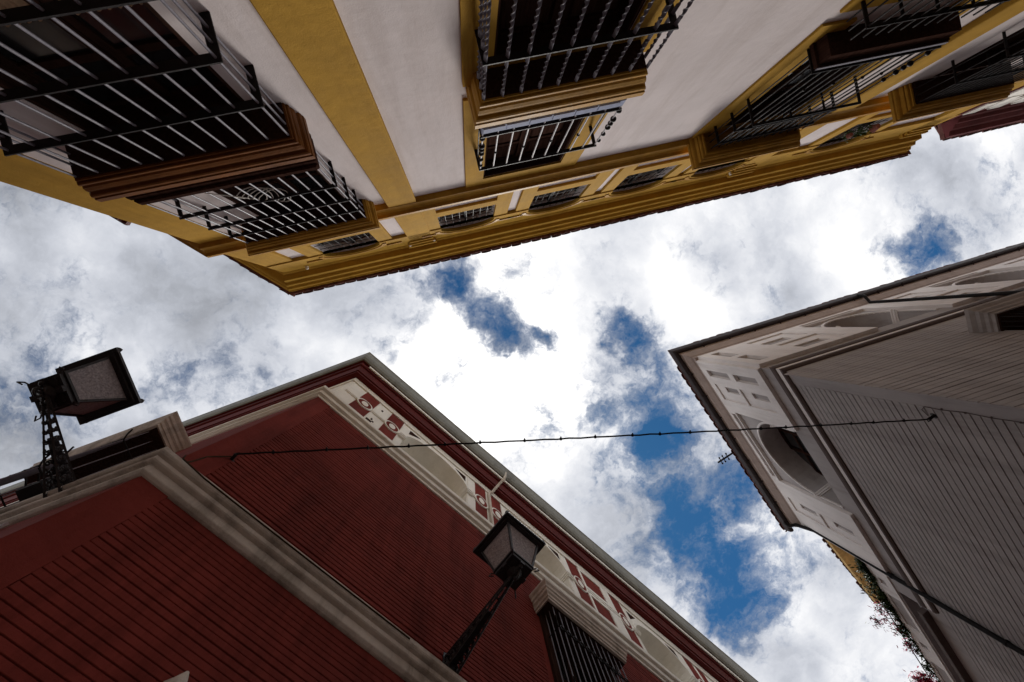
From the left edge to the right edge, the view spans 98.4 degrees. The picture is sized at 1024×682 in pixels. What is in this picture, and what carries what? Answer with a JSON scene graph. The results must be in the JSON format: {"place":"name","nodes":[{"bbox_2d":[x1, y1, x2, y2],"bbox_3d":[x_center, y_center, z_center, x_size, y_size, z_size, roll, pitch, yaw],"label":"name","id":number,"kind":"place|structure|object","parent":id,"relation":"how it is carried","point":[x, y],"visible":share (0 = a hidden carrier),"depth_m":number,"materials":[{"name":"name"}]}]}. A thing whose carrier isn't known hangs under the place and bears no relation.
{"place":"outdoors","nodes":[
{"label":"outdoors","id":0,"kind":"place"},
{"bbox_2d":[0,123,1023,681],"label":"sky","id":1,"kind":"structure","parent":0,"point":[571,334],"materials":[{"name":"white"}]},
{"bbox_2d":[934,85,1023,140],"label":"house","id":2,"kind":"structure","parent":0,"point":[1008,111],"depth_m":13.55,"materials":[{"name":"red paint"}]},
{"label":"ground","id":3,"kind":"structure","parent":0,"visible":0},
{"bbox_2d":[0,352,757,681],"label":"townhouse","id":4,"kind":"structure","parent":3,"relation":"on","point":[142,552],"depth_m":5.08,"materials":[{"name":"paint"}]},
{"bbox_2d":[15,468,56,501],"bbox_3d":[-4.385,1.394,4.230,0.502,0.189,0.586,42,-92,-5],"label":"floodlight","id":5,"kind":"object","parent":4,"relation":"attached to","point":[26,491],"visible":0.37,"depth_m":4.16,"materials":[{"name":"black metal"}]},
{"bbox_2d":[16,347,144,497],"bbox_3d":[-4.449,0.850,4.653,0.672,1.465,1.400,-21,-87,-5],"label":"wall lantern","id":6,"kind":"object","parent":4,"relation":"attached to","point":[92,388],"depth_m":4.53,"materials":[{"name":"metal"}]},
{"bbox_2d":[0,411,191,508],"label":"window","id":7,"kind":"structure","parent":4,"relation":"in","point":[168,430],"depth_m":6.83,"materials":[{"name":"brown wood"}]},
{"bbox_2d":[182,455,409,639],"bbox_3d":[-2.176,2.091,4.694,2.857,0.806,0.176,42,-92,-5],"label":"wall wire","id":8,"kind":"object","parent":4,"relation":"attached to","point":[283,540],"depth_m":4.31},
{"bbox_2d":[442,510,545,673],"bbox_3d":[-0.265,2.966,5.379,0.676,1.465,1.469,41,-92,-5],"label":"wall lantern","id":9,"kind":"object","parent":4,"relation":"attached to","point":[508,548],"depth_m":5.14,"materials":[{"name":"metal"}]},
{"bbox_2d":[529,577,628,681],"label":"window","id":10,"kind":"structure","parent":4,"relation":"in","point":[579,648],"depth_m":7.58,"materials":[{"name":"black metal"}]},
{"bbox_2d":[230,413,937,461],"bbox_3d":[1.478,1.214,5.710,9.487,0.656,0.138,-1,-88,-5],"label":"overhead cable","id":11,"kind":"object","parent":4,"relation":"attached to","point":[930,418],"visible":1,"depth_m":5.54,"materials":[{"name":"black metal"}]},
{"bbox_2d":[0,0,1023,296],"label":"townhouse","id":12,"kind":"structure","parent":3,"relation":"on","point":[376,138],"depth_m":5.30,"materials":[{"name":"beige paint"}]},
{"bbox_2d":[0,0,315,201],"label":"window","id":13,"kind":"structure","parent":12,"relation":"in","point":[153,112],"depth_m":3.73,"materials":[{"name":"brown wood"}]},
{"bbox_2d":[205,187,290,201],"bbox_3d":[-3.272,-1.850,5.593,0.715,0.899,0.107,-18,-87,-5],"label":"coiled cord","id":14,"kind":"object","parent":12,"relation":"hanging from","point":[260,188],"visible":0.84,"depth_m":5.57,"materials":[{"name":"black"}]},
{"bbox_2d":[125,133,379,256],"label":"window","id":15,"kind":"structure","parent":12,"relation":"in","point":[307,188],"depth_m":6.85,"materials":[{"name":"black metal"}]},
{"bbox_2d":[315,232,373,250],"bbox_3d":[-3.857,-2.409,10.235,1.350,1.550,0.246,-14,-87,-5],"label":"window","id":16,"kind":"structure","parent":12,"relation":"in","point":[352,239],"depth_m":10.49,"materials":[{"name":"black metal"}]},
{"bbox_2d":[438,205,493,225],"bbox_3d":[-1.114,-3.087,10.522,1.350,1.640,0.246,-14,-87,-5],"label":"window","id":17,"kind":"structure","parent":12,"relation":"in","point":[464,214],"depth_m":10.79,"materials":[{"name":"black metal"}]},
{"bbox_2d":[474,99,626,176],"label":"window","id":18,"kind":"structure","parent":12,"relation":"in","point":[535,141],"depth_m":6.70,"materials":[{"name":"black metal"}]},
{"bbox_2d":[532,186,583,207],"bbox_3d":[1.024,-3.613,10.711,1.350,1.640,0.246,-14,-87,-5],"label":"window","id":19,"kind":"structure","parent":12,"relation":"in","point":[548,196],"depth_m":10.97,"materials":[{"name":"black metal"}]},
{"bbox_2d":[466,0,693,128],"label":"window","id":20,"kind":"structure","parent":12,"relation":"in","point":[527,29],"depth_m":4.58,"materials":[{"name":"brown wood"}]},
{"bbox_2d":[613,168,671,190],"bbox_3d":[3.162,-4.140,10.899,1.370,1.640,0.246,-14,-87,-5],"label":"window","id":21,"kind":"structure","parent":12,"relation":"in","point":[630,178],"depth_m":11.11,"materials":[{"name":"black metal"}]},
{"bbox_2d":[687,7,961,170],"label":"window","id":22,"kind":"structure","parent":12,"relation":"in","point":[834,56],"depth_m":7.09,"materials":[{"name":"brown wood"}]},
{"bbox_2d":[821,118,887,145],"bbox_3d":[8.706,-5.502,11.338,1.420,1.740,0.246,-14,-87,-5],"label":"window","id":23,"kind":"structure","parent":12,"relation":"in","point":[872,122],"depth_m":11.43,"materials":[{"name":"black metal"}]},
{"bbox_2d":[841,124,880,142],"bbox_3d":[8.788,-5.284,11.189,0.668,0.597,0.347,-16,-87,-5],"label":"window plant","id":24,"kind":"object","parent":12,"relation":"hanging from","point":[872,128],"depth_m":11.14,"materials":[{"name":"plant"}]},
{"bbox_2d":[846,0,1009,39],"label":"window","id":25,"kind":"structure","parent":12,"relation":"in","point":[939,11],"depth_m":5.07,"materials":[{"name":"black metal"}]},
{"bbox_2d":[888,28,1023,122],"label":"window","id":26,"kind":"structure","parent":12,"relation":"in","point":[992,82],"depth_m":8.52,"materials":[{"name":"yellow wood"}]},
{"bbox_2d":[667,242,1023,681],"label":"townhouse","id":27,"kind":"structure","parent":3,"relation":"on","point":[923,520],"depth_m":8.86,"materials":[{"name":"grey paint"}]},
{"bbox_2d":[718,453,731,463],"bbox_3d":[6.910,3.431,13.711,1.270,0.060,0.258,-31,-86,-4],"label":"roof aerial","id":28,"kind":"object","parent":27,"relation":"on","point":[723,458],"visible":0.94,"depth_m":13.67,"materials":[{"name":"black metal"}]},
{"bbox_2d":[777,428,823,475],"bbox_3d":[7.758,2.942,11.186,0.068,2.040,1.330,-35,-86,-4],"label":"window","id":29,"kind":"structure","parent":27,"relation":"in","point":[791,438],"depth_m":11.76,"materials":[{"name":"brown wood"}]},
{"bbox_2d":[848,558,939,681],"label":"climbing vine","id":30,"kind":"object","parent":27,"relation":"on","point":[880,595],"visible":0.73,"depth_m":11.33,"materials":[{"name":"green plant"}]},
{"bbox_2d":[866,577,933,678],"bbox_3d":[10.672,8.281,11.520,0.138,0.197,5.400,-35,-86,-4],"label":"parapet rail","id":31,"kind":"object","parent":27,"relation":"on","point":[900,632],"visible":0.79,"depth_m":11.51,"materials":[{"name":"black metal"}]},
{"bbox_2d":[869,597,936,681],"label":"bougainvillea","id":32,"kind":"object","parent":27,"relation":"on","point":[921,677],"visible":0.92,"depth_m":11.59,"materials":[{"name":"green plant"}]},
{"bbox_2d":[921,406,1023,423],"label":"wall wire","id":33,"kind":"object","parent":27,"relation":"attached to","point":[991,417],"depth_m":5.86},
{"bbox_2d":[964,291,1023,332],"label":"window","id":34,"kind":"structure","parent":27,"relation":"in","point":[1007,312],"depth_m":7.91,"materials":[{"name":"white wood"}]},
{"bbox_2d":[822,538,880,603],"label":"house","id":35,"kind":"structure","parent":3,"relation":"on","point":[845,558],"depth_m":17.53,"materials":[{"name":"paint"}]}
]}

